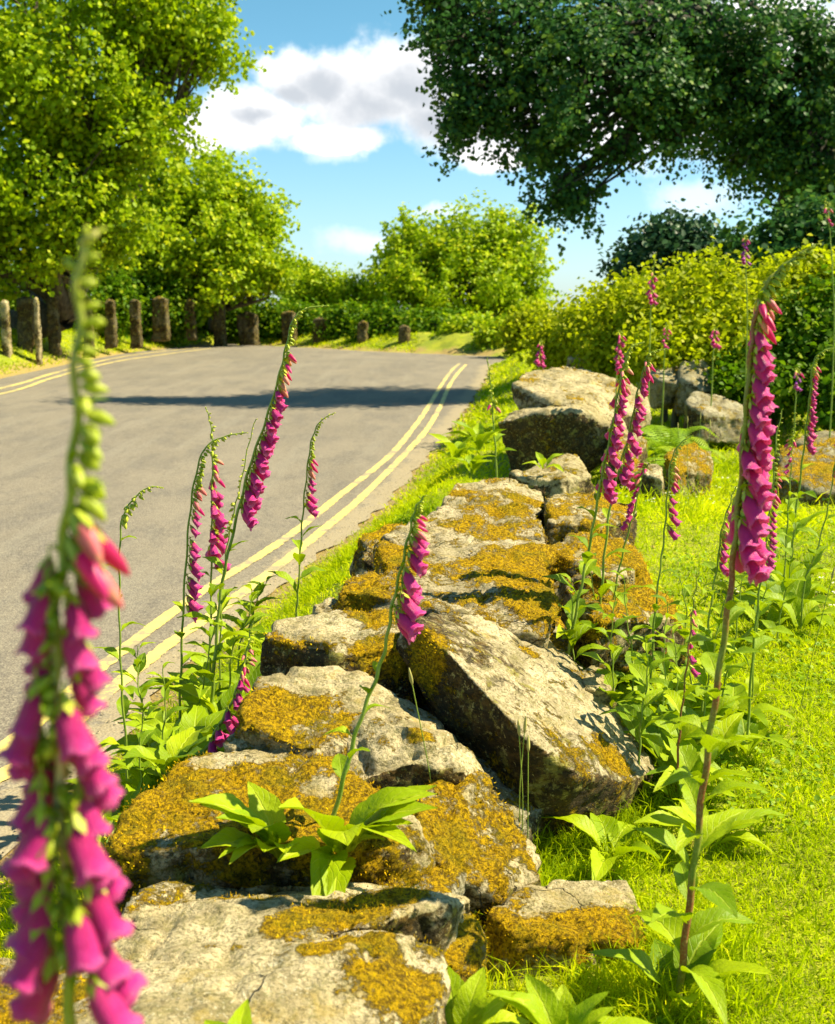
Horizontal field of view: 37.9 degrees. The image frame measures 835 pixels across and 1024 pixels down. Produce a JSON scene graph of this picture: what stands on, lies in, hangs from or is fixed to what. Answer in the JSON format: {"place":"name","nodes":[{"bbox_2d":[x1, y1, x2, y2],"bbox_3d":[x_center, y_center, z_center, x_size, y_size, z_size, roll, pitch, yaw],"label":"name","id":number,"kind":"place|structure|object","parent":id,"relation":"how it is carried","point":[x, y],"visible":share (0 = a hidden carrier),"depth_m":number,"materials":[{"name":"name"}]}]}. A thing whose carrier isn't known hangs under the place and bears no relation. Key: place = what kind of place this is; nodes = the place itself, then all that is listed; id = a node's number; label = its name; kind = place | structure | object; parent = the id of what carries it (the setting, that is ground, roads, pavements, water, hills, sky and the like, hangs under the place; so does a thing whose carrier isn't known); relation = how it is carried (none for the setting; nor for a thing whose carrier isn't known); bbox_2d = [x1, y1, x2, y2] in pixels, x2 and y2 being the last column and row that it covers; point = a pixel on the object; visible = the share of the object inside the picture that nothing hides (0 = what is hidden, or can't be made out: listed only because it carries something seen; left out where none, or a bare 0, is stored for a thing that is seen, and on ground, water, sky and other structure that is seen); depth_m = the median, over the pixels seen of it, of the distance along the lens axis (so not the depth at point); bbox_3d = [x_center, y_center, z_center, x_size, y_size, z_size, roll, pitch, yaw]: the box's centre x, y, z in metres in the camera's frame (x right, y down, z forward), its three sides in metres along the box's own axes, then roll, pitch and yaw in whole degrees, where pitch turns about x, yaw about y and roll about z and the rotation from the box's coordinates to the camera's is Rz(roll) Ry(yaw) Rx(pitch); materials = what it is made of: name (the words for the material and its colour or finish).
{"place":"outdoors","nodes":[
{"label":"outdoors","id":0,"kind":"place"},
{"bbox_2d":[0,344,507,858],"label":"road","id":1,"kind":"structure","parent":0,"point":[156,406],"depth_m":11.53,"materials":[{"name":"grey asphalt"}]},
{"bbox_2d":[0,364,458,749],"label":"yellow line","id":2,"kind":"object","parent":1,"relation":"on","point":[106,662],"visible":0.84,"depth_m":7.04,"materials":[{"name":"paint"}]},
{"bbox_2d":[0,364,466,781],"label":"yellow line","id":3,"kind":"object","parent":1,"relation":"on","point":[107,692],"visible":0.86,"depth_m":6.72,"materials":[{"name":"paint"}]},
{"bbox_2d":[0,311,834,1023],"bbox_3d":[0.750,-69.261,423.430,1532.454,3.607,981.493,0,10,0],"label":"ground","id":4,"kind":"structure","parent":0,"point":[452,343],"depth_m":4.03,"materials":[{"name":"green plant"}]},
{"bbox_2d":[0,958,86,1023],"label":"wall stone","id":5,"kind":"object","parent":4,"relation":"on","point":[7,994],"visible":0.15,"depth_m":1.55,"materials":[{"name":"stone"}]},
{"bbox_2d":[0,225,147,1023],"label":"foxglove","id":6,"kind":"object","parent":4,"relation":"on","point":[93,926],"visible":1,"depth_m":0.64,"materials":[{"name":"pink plant"}]},
{"bbox_2d":[72,259,158,342],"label":"hedge bush","id":7,"kind":"object","parent":4,"relation":"on","point":[120,295],"visible":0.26,"depth_m":33.62,"materials":[{"name":"green plant"}]},
{"bbox_2d":[94,486,163,784],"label":"foxglove","id":8,"kind":"object","parent":4,"relation":"on","point":[122,703],"visible":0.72,"depth_m":3.00,"materials":[{"name":"green plant"}]},
{"bbox_2d":[0,0,274,338],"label":"sycamore tree","id":9,"kind":"object","parent":4,"relation":"on","point":[71,163],"visible":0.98,"depth_m":26.69,"materials":[{"name":"green plant"}]},
{"bbox_2d":[109,703,165,809],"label":"leafy plant","id":10,"kind":"object","parent":4,"relation":"on","point":[144,736],"visible":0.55,"depth_m":2.84,"materials":[{"name":"green plant"}]},
{"bbox_2d":[111,642,174,778],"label":"leafy plant","id":11,"kind":"object","parent":4,"relation":"on","point":[139,664],"visible":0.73,"depth_m":3.12,"materials":[{"name":"green plant"}]},
{"bbox_2d":[121,270,208,347],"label":"hedge bush","id":12,"kind":"object","parent":4,"relation":"on","point":[177,313],"visible":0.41,"depth_m":36.53,"materials":[{"name":"green plant"}]},
{"bbox_2d":[118,703,226,750],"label":"leafy plant","id":13,"kind":"object","parent":4,"relation":"on","point":[196,714],"visible":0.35,"depth_m":3.20,"materials":[{"name":"green plant"}]},
{"bbox_2d":[103,431,247,752],"bbox_3d":[-0.681,0.243,3.373,0.381,0.934,0.285,5,11,26],"label":"foxglove","id":14,"kind":"object","parent":4,"relation":"on","point":[194,587],"visible":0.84,"depth_m":3.37,"materials":[{"name":"green plant"}]},
{"bbox_2d":[117,620,256,777],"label":"foxglove","id":15,"kind":"object","parent":4,"relation":"on","point":[175,748],"visible":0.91,"depth_m":2.66,"materials":[{"name":"green plant"}]},
{"bbox_2d":[146,407,245,696],"bbox_3d":[-0.625,0.161,3.542,0.346,0.938,0.309,-4,10,-23],"label":"foxglove","id":16,"kind":"object","parent":4,"relation":"on","point":[219,521],"visible":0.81,"depth_m":3.52,"materials":[{"name":"pink plant"}]},
{"bbox_2d":[97,128,312,332],"bbox_3d":[-7.064,-8.649,38.211,7.580,6.619,5.874,0,10,0],"label":"maple tree","id":17,"kind":"object","parent":4,"relation":"on","point":[227,223],"visible":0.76,"depth_m":37.22,"materials":[{"name":"green plant"}]},
{"bbox_2d":[204,584,274,687],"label":"leafy plant","id":18,"kind":"object","parent":4,"relation":"on","point":[231,641],"visible":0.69,"depth_m":3.41,"materials":[{"name":"green plant"}]},
{"bbox_2d":[156,305,327,745],"bbox_3d":[-0.540,0.062,3.266,0.510,1.219,0.356,-6,11,-33],"label":"foxglove","id":19,"kind":"object","parent":4,"relation":"on","point":[249,504],"visible":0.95,"depth_m":3.22,"materials":[{"name":"pink plant"}]},
{"bbox_2d":[53,925,450,1023],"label":"wall stone","id":20,"kind":"object","parent":4,"relation":"on","point":[370,976],"visible":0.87,"depth_m":1.56,"materials":[{"name":"stone"}]},
{"bbox_2d":[112,876,470,961],"bbox_3d":[-0.187,0.743,1.869,0.549,0.380,0.347,0,10,0],"label":"wall stone","id":21,"kind":"object","parent":4,"relation":"on","point":[173,916],"visible":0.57,"depth_m":1.81,"materials":[{"name":"stone"}]},
{"bbox_2d":[276,785,436,895],"bbox_3d":[-0.095,0.535,1.991,0.260,0.166,0.245,0,10,0],"label":"leafy plant","id":22,"kind":"object","parent":21,"relation":"on","point":[371,815],"visible":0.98,"depth_m":1.99,"materials":[{"name":"green plant"}]},
{"bbox_2d":[254,412,334,641],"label":"foxglove","id":23,"kind":"object","parent":4,"relation":"on","point":[311,501],"visible":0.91,"depth_m":3.65,"materials":[{"name":"green plant"}]},
{"bbox_2d":[265,296,341,342],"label":"hedge bush","id":24,"kind":"object","parent":4,"relation":"on","point":[302,321],"visible":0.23,"depth_m":39.55,"materials":[{"name":"green plant"}]},
{"bbox_2d":[286,261,353,311],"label":"hedge bush","id":25,"kind":"object","parent":4,"relation":"on","point":[317,283],"visible":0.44,"depth_m":46.24,"materials":[{"name":"green plant"}]},
{"bbox_2d":[307,297,374,345],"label":"hedge bush","id":26,"kind":"object","parent":4,"relation":"on","point":[339,324],"visible":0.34,"depth_m":37.60,"materials":[{"name":"green plant"}]},
{"bbox_2d":[323,268,381,313],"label":"hedge bush","id":27,"kind":"object","parent":4,"relation":"on","point":[348,288],"visible":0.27,"depth_m":45.38,"materials":[{"name":"green plant"}]},
{"bbox_2d":[345,296,426,344],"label":"hedge bush","id":28,"kind":"object","parent":4,"relation":"on","point":[379,320],"visible":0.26,"depth_m":36.20,"materials":[{"name":"green plant"}]},
{"bbox_2d":[388,300,470,335],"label":"hedge bush","id":29,"kind":"object","parent":4,"relation":"on","point":[427,323],"visible":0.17,"depth_m":35.34,"materials":[{"name":"green plant"}]},
{"bbox_2d":[356,187,567,321],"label":"field maple","id":30,"kind":"object","parent":4,"relation":"on","point":[491,264],"visible":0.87,"depth_m":43.26,"materials":[{"name":"green plant"}]},
{"bbox_2d":[443,910,490,981],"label":"wall stone","id":31,"kind":"object","parent":4,"relation":"on","point":[465,956],"visible":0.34,"depth_m":1.86,"materials":[{"name":"stone"}]},
{"bbox_2d":[445,965,530,1023],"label":"leafy plant","id":32,"kind":"object","parent":4,"relation":"on","point":[469,1002],"visible":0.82,"depth_m":1.61,"materials":[{"name":"green plant"}]},
{"bbox_2d":[412,617,582,914],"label":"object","id":33,"kind":"object","parent":4,"relation":"on","point":[443,882],"visible":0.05,"depth_m":2.45,"materials":[{"name":"stone"}]},
{"bbox_2d":[102,750,441,914],"bbox_3d":[-0.259,0.577,2.215,0.617,0.229,0.410,0,10,0],"label":"wall stone","id":34,"kind":"object","parent":33,"relation":"on","point":[164,830],"visible":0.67,"depth_m":2.10,"materials":[{"name":"stone"}]},
{"bbox_2d":[188,781,297,864],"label":"leafy plant","id":35,"kind":"object","parent":34,"relation":"on","point":[261,814],"visible":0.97,"depth_m":2.02,"materials":[{"name":"green plant"}]},
{"bbox_2d":[324,495,429,815],"bbox_3d":[-0.069,0.269,2.057,0.182,0.605,0.093,2,10,11],"label":"foxglove","id":36,"kind":"object","parent":34,"relation":"on","point":[409,598],"visible":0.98,"depth_m":2.02,"materials":[{"name":"pink plant"}]},
{"bbox_2d":[231,665,397,758],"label":"wall stone","id":37,"kind":"object","parent":33,"relation":"on","point":[304,709],"visible":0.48,"depth_m":2.47,"materials":[{"name":"stone"}]},
{"bbox_2d":[260,607,426,707],"bbox_3d":[-0.146,0.346,2.841,0.421,0.213,0.346,5,11,25],"label":"wall stone","id":38,"kind":"object","parent":33,"relation":"on","point":[349,640],"visible":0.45,"depth_m":2.75,"materials":[{"name":"stone"}]},
{"bbox_2d":[346,697,483,788],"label":"wall stone","id":39,"kind":"object","parent":33,"relation":"on","point":[390,738],"visible":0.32,"depth_m":2.36,"materials":[{"name":"stone"}]},
{"bbox_2d":[331,561,562,647],"bbox_3d":[0.068,0.293,3.212,0.643,0.295,0.401,0,10,0],"label":"wall stone","id":40,"kind":"object","parent":33,"relation":"on","point":[522,607],"visible":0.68,"depth_m":3.13,"materials":[{"name":"stone"}]},
{"bbox_2d":[372,538,556,635],"bbox_3d":[0.126,0.201,3.512,0.526,0.245,0.401,0,10,0],"label":"wall stone","id":41,"kind":"object","parent":33,"relation":"on","point":[474,557],"visible":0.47,"depth_m":3.49,"materials":[{"name":"stone"}]},
{"bbox_2d":[382,515,558,569],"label":"wall stone","id":42,"kind":"object","parent":41,"relation":"on","point":[464,532],"visible":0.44,"depth_m":3.78,"materials":[{"name":"stone"}]},
{"bbox_2d":[349,522,405,576],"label":"wall stone","id":43,"kind":"object","parent":42,"relation":"on","point":[362,563],"visible":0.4,"depth_m":3.71,"materials":[{"name":"stone"}]},
{"bbox_2d":[412,770,541,927],"bbox_3d":[0.102,0.682,2.292,0.279,0.351,0.278,-3,10,-15],"label":"wall stone","id":44,"kind":"object","parent":33,"relation":"on","point":[470,828],"visible":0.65,"depth_m":2.23,"materials":[{"name":"stone"}]},
{"bbox_2d":[567,579,691,672],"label":"wall stone","id":45,"kind":"object","parent":33,"relation":"on","point":[641,601],"visible":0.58,"depth_m":3.33,"materials":[{"name":"stone"}]},
{"bbox_2d":[490,297,553,358],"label":"hedge bush","id":46,"kind":"object","parent":4,"relation":"on","point":[508,334],"visible":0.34,"depth_m":29.84,"materials":[{"name":"green plant"}]},
{"bbox_2d":[396,613,654,841],"bbox_3d":[0.305,0.535,2.839,0.556,0.641,0.766,7,12,37],"label":"wall stone","id":47,"kind":"object","parent":4,"relation":"on","point":[484,685],"visible":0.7,"depth_m":2.57,"materials":[{"name":"stone"}]},
{"bbox_2d":[507,298,577,370],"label":"golden shrub","id":48,"kind":"object","parent":4,"relation":"on","point":[537,334],"visible":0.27,"depth_m":12.47,"materials":[{"name":"green plant"}]},
{"bbox_2d":[508,453,595,501],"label":"boulder","id":49,"kind":"object","parent":4,"relation":"on","point":[573,478],"visible":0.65,"depth_m":5.59,"materials":[{"name":"stone"}]},
{"bbox_2d":[498,403,627,472],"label":"boulder","id":50,"kind":"object","parent":4,"relation":"on","point":[579,430],"visible":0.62,"depth_m":7.86,"materials":[{"name":"stone"}]},
{"bbox_2d":[512,366,651,432],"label":"boulder","id":51,"kind":"object","parent":50,"relation":"on","point":[559,386],"visible":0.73,"depth_m":8.31,"materials":[{"name":"stone"}]},
{"bbox_2d":[483,879,650,978],"bbox_3d":[0.264,0.788,2.170,0.312,0.250,0.243,0,10,0],"label":"wall stone","id":52,"kind":"object","parent":4,"relation":"on","point":[557,918],"visible":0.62,"depth_m":2.09,"materials":[{"name":"stone"}]},
{"bbox_2d":[485,974,651,1023],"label":"leafy plant","id":53,"kind":"object","parent":4,"relation":"on","point":[540,1002],"visible":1,"depth_m":1.60,"materials":[{"name":"green plant"}]},
{"bbox_2d":[534,274,629,361],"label":"golden shrub","id":54,"kind":"object","parent":4,"relation":"on","point":[564,342],"visible":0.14,"depth_m":12.01,"materials":[{"name":"green plant"}]},
{"bbox_2d":[543,491,636,544],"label":"wall stone","id":55,"kind":"object","parent":4,"relation":"on","point":[563,514],"visible":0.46,"depth_m":4.38,"materials":[{"name":"stone"}]},
{"bbox_2d":[441,477,544,528],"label":"wall stone","id":56,"kind":"object","parent":55,"relation":"on","point":[493,492],"visible":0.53,"depth_m":4.59,"materials":[{"name":"stone"}]},
{"bbox_2d":[542,342,643,654],"bbox_3d":[0.392,0.074,3.163,0.278,1.026,0.320,9,13,41],"label":"foxglove","id":57,"kind":"object","parent":4,"relation":"on","point":[606,484],"visible":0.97,"depth_m":3.13,"materials":[{"name":"pink plant"}]},
{"bbox_2d":[351,480,834,1023],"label":"clover","id":58,"kind":"object","parent":4,"relation":"on","point":[789,790],"visible":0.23,"depth_m":3.08,"materials":[{"name":"green plant"}]},
{"bbox_2d":[560,307,639,386],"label":"golden shrub","id":59,"kind":"object","parent":4,"relation":"on","point":[600,363],"visible":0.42,"depth_m":11.21,"materials":[{"name":"green plant"}]},
{"bbox_2d":[541,813,661,880],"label":"leafy plant","id":60,"kind":"object","parent":4,"relation":"on","point":[600,868],"visible":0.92,"depth_m":2.47,"materials":[{"name":"green plant"}]},
{"bbox_2d":[549,530,654,629],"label":"wall stone","id":61,"kind":"object","parent":4,"relation":"on","point":[571,550],"visible":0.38,"depth_m":3.77,"materials":[{"name":"stone"}]},
{"bbox_2d":[421,498,547,543],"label":"wall stone","id":62,"kind":"object","parent":61,"relation":"on","point":[521,520],"visible":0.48,"depth_m":4.14,"materials":[{"name":"stone"}]},
{"bbox_2d":[379,0,834,256],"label":"oak tree","id":63,"kind":"object","parent":4,"relation":"on","point":[729,81],"visible":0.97,"depth_m":18.05,"materials":[{"name":"green plant"}]},
{"bbox_2d":[564,348,667,692],"bbox_3d":[0.512,0.065,3.328,0.311,1.020,0.259,6,11,30],"label":"foxglove","id":64,"kind":"object","parent":4,"relation":"on","point":[624,473],"visible":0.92,"depth_m":3.25,"materials":[{"name":"pink plant"}]},
{"bbox_2d":[578,591,653,706],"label":"leafy plant","id":65,"kind":"object","parent":4,"relation":"on","point":[610,678],"visible":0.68,"depth_m":3.00,"materials":[{"name":"green plant"}]},
{"bbox_2d":[564,258,669,371],"bbox_3d":[1.988,-1.581,11.655,1.167,1.692,1.461,0,10,0],"label":"golden shrub","id":66,"kind":"object","parent":4,"relation":"on","point":[597,303],"visible":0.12,"depth_m":11.48,"materials":[{"name":"green plant"}]},
{"bbox_2d":[599,634,678,795],"bbox_3d":[0.500,0.459,2.723,0.226,0.402,0.163,7,12,35],"label":"leafy plant","id":67,"kind":"object","parent":4,"relation":"on","point":[633,719],"visible":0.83,"depth_m":2.72,"materials":[{"name":"green plant"}]},
{"bbox_2d":[601,251,709,423],"bbox_3d":[2.271,-1.542,11.208,1.191,1.702,1.393,0,10,0],"label":"golden shrub","id":68,"kind":"object","parent":4,"relation":"on","point":[640,302],"visible":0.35,"depth_m":11.05,"materials":[{"name":"green plant"}]},
{"bbox_2d":[625,435,692,713],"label":"foxglove","id":69,"kind":"object","parent":4,"relation":"on","point":[655,620],"visible":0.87,"depth_m":3.04,"materials":[{"name":"green plant"}]},
{"bbox_2d":[646,365,678,408],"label":"boulder","id":70,"kind":"object","parent":4,"relation":"on","point":[671,383],"visible":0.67,"depth_m":9.93,"materials":[{"name":"stone"}]},
{"bbox_2d":[612,697,724,772],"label":"leafy plant","id":71,"kind":"object","parent":4,"relation":"on","point":[697,733],"visible":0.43,"depth_m":2.90,"materials":[{"name":"green plant"}]},
{"bbox_2d":[590,198,748,288],"bbox_3d":[3.569,-3.076,16.684,2.413,2.428,2.095,0,10,0],"label":"hawthorn bush","id":72,"kind":"object","parent":4,"relation":"on","point":[668,237],"visible":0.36,"depth_m":16.28,"materials":[{"name":"green plant"}]},
{"bbox_2d":[607,293,747,432],"bbox_3d":[2.231,-1.224,10.557,1.314,1.327,1.445,0,10,0],"label":"golden shrub","id":73,"kind":"object","parent":4,"relation":"on","point":[676,342],"visible":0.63,"depth_m":10.25,"materials":[{"name":"green plant"}]},
{"bbox_2d":[640,425,716,457],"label":"fern","id":74,"kind":"object","parent":4,"relation":"on","point":[677,438],"visible":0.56,"depth_m":8.56,"materials":[{"name":"green plant"}]},
{"bbox_2d":[641,624,722,780],"bbox_3d":[0.598,0.444,2.835,0.182,0.381,0.214,-3,10,-16],"label":"leafy plant","id":75,"kind":"object","parent":4,"relation":"on","point":[672,651],"visible":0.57,"depth_m":2.82,"materials":[{"name":"green plant"}]},
{"bbox_2d":[663,442,713,497],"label":"boulder","id":76,"kind":"object","parent":4,"relation":"on","point":[700,467],"visible":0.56,"depth_m":7.17,"materials":[{"name":"stone"}]},
{"bbox_2d":[641,572,738,797],"bbox_3d":[0.601,0.401,2.678,0.265,0.538,0.220,-9,13,-43],"label":"foxglove","id":77,"kind":"object","parent":4,"relation":"on","point":[676,702],"visible":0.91,"depth_m":2.71,"materials":[{"name":"green plant"}]},
{"bbox_2d":[673,358,716,416],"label":"boulder","id":78,"kind":"object","parent":4,"relation":"on","point":[690,379],"visible":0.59,"depth_m":9.86,"materials":[{"name":"stone"}]},
{"bbox_2d":[646,729,754,791],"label":"leafy plant","id":79,"kind":"object","parent":4,"relation":"on","point":[688,756],"visible":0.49,"depth_m":2.74,"materials":[{"name":"green plant"}]},
{"bbox_2d":[660,486,744,745],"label":"foxglove","id":80,"kind":"object","parent":4,"relation":"on","point":[723,556],"visible":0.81,"depth_m":3.08,"materials":[{"name":"green plant"}]},
{"bbox_2d":[588,243,818,1023],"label":"foxglove","id":81,"kind":"object","parent":4,"relation":"on","point":[696,940],"visible":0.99,"depth_m":1.84,"materials":[{"name":"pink plant"}]},
{"bbox_2d":[648,236,764,334],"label":"golden shrub","id":82,"kind":"object","parent":4,"relation":"on","point":[719,273],"visible":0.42,"depth_m":10.75,"materials":[{"name":"green plant"}]},
{"bbox_2d":[632,798,788,855],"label":"leafy plant","id":83,"kind":"object","parent":4,"relation":"on","point":[750,817],"visible":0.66,"depth_m":2.49,"materials":[{"name":"green plant"}]},
{"bbox_2d":[676,591,745,760],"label":"leafy plant","id":84,"kind":"object","parent":4,"relation":"on","point":[702,675],"visible":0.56,"depth_m":3.01,"materials":[{"name":"green plant"}]},
{"bbox_2d":[683,391,742,443],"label":"boulder","id":85,"kind":"object","parent":4,"relation":"on","point":[724,414],"visible":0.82,"depth_m":9.14,"materials":[{"name":"stone"}]},
{"bbox_2d":[661,700,764,760],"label":"leafy plant","id":86,"kind":"object","parent":4,"relation":"on","point":[729,725],"visible":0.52,"depth_m":2.96,"materials":[{"name":"green plant"}]},
{"bbox_2d":[676,260,796,369],"bbox_3d":[2.779,-1.398,10.490,1.113,1.527,1.380,5,11,29],"label":"golden shrub","id":87,"kind":"object","parent":4,"relation":"on","point":[732,327],"visible":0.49,"depth_m":10.25,"materials":[{"name":"green plant"}]},
{"bbox_2d":[691,337,788,401],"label":"hedge bush","id":88,"kind":"object","parent":4,"relation":"on","point":[723,374],"visible":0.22,"depth_m":9.77,"materials":[{"name":"green plant"}]},
{"bbox_2d":[707,409,791,755],"bbox_3d":[0.838,0.188,2.960,0.203,0.877,0.289,-4,10,-23],"label":"foxglove","id":89,"kind":"object","parent":4,"relation":"on","point":[748,725],"visible":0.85,"depth_m":2.98,"materials":[{"name":"green plant"}]},
{"bbox_2d":[715,345,822,436],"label":"hedge bush","id":90,"kind":"object","parent":4,"relation":"on","point":[781,389],"visible":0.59,"depth_m":9.66,"materials":[{"name":"green plant"}]},
{"bbox_2d":[709,174,834,279],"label":"shade bush","id":91,"kind":"object","parent":4,"relation":"on","point":[791,229],"visible":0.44,"depth_m":15.24,"materials":[{"name":"green plant"}]},
{"bbox_2d":[740,511,816,646],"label":"leafy plant","id":92,"kind":"object","parent":4,"relation":"on","point":[786,585],"visible":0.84,"depth_m":4.00,"materials":[{"name":"green plant"}]},
{"bbox_2d":[725,347,834,594],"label":"foxglove","id":93,"kind":"object","parent":4,"relation":"on","point":[808,439],"visible":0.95,"depth_m":4.62,"materials":[{"name":"green plant"}]},
{"bbox_2d":[728,569,834,625],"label":"leafy plant","id":94,"kind":"object","parent":4,"relation":"on","point":[809,591],"visible":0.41,"depth_m":4.35,"materials":[{"name":"green plant"}]},
{"bbox_2d":[753,444,834,629],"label":"foxglove","id":95,"kind":"object","parent":4,"relation":"on","point":[796,608],"visible":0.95,"depth_m":4.12,"materials":[{"name":"green plant"}]},
{"bbox_2d":[754,233,834,414],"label":"hedge bush","id":96,"kind":"object","parent":4,"relation":"on","point":[798,276],"visible":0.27,"depth_m":10.57,"materials":[{"name":"green plant"}]},
{"bbox_2d":[771,264,834,374],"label":"hedge bush","id":97,"kind":"object","parent":4,"relation":"on","point":[807,337],"visible":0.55,"depth_m":9.99,"materials":[{"name":"green plant"}]},
{"bbox_2d":[772,435,834,505],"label":"boulder","id":98,"kind":"object","parent":4,"relation":"on","point":[817,476],"visible":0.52,"depth_m":7.05,"materials":[{"name":"stone"}]},
{"bbox_2d":[788,329,834,432],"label":"hedge bush","id":99,"kind":"object","parent":4,"relation":"on","point":[823,401],"visible":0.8,"depth_m":9.24,"materials":[{"name":"green plant"}]},
{"bbox_2d":[0,0,834,309],"label":"sky","id":100,"kind":"structure","parent":0,"point":[336,120],"materials":[{"name":"blue"}]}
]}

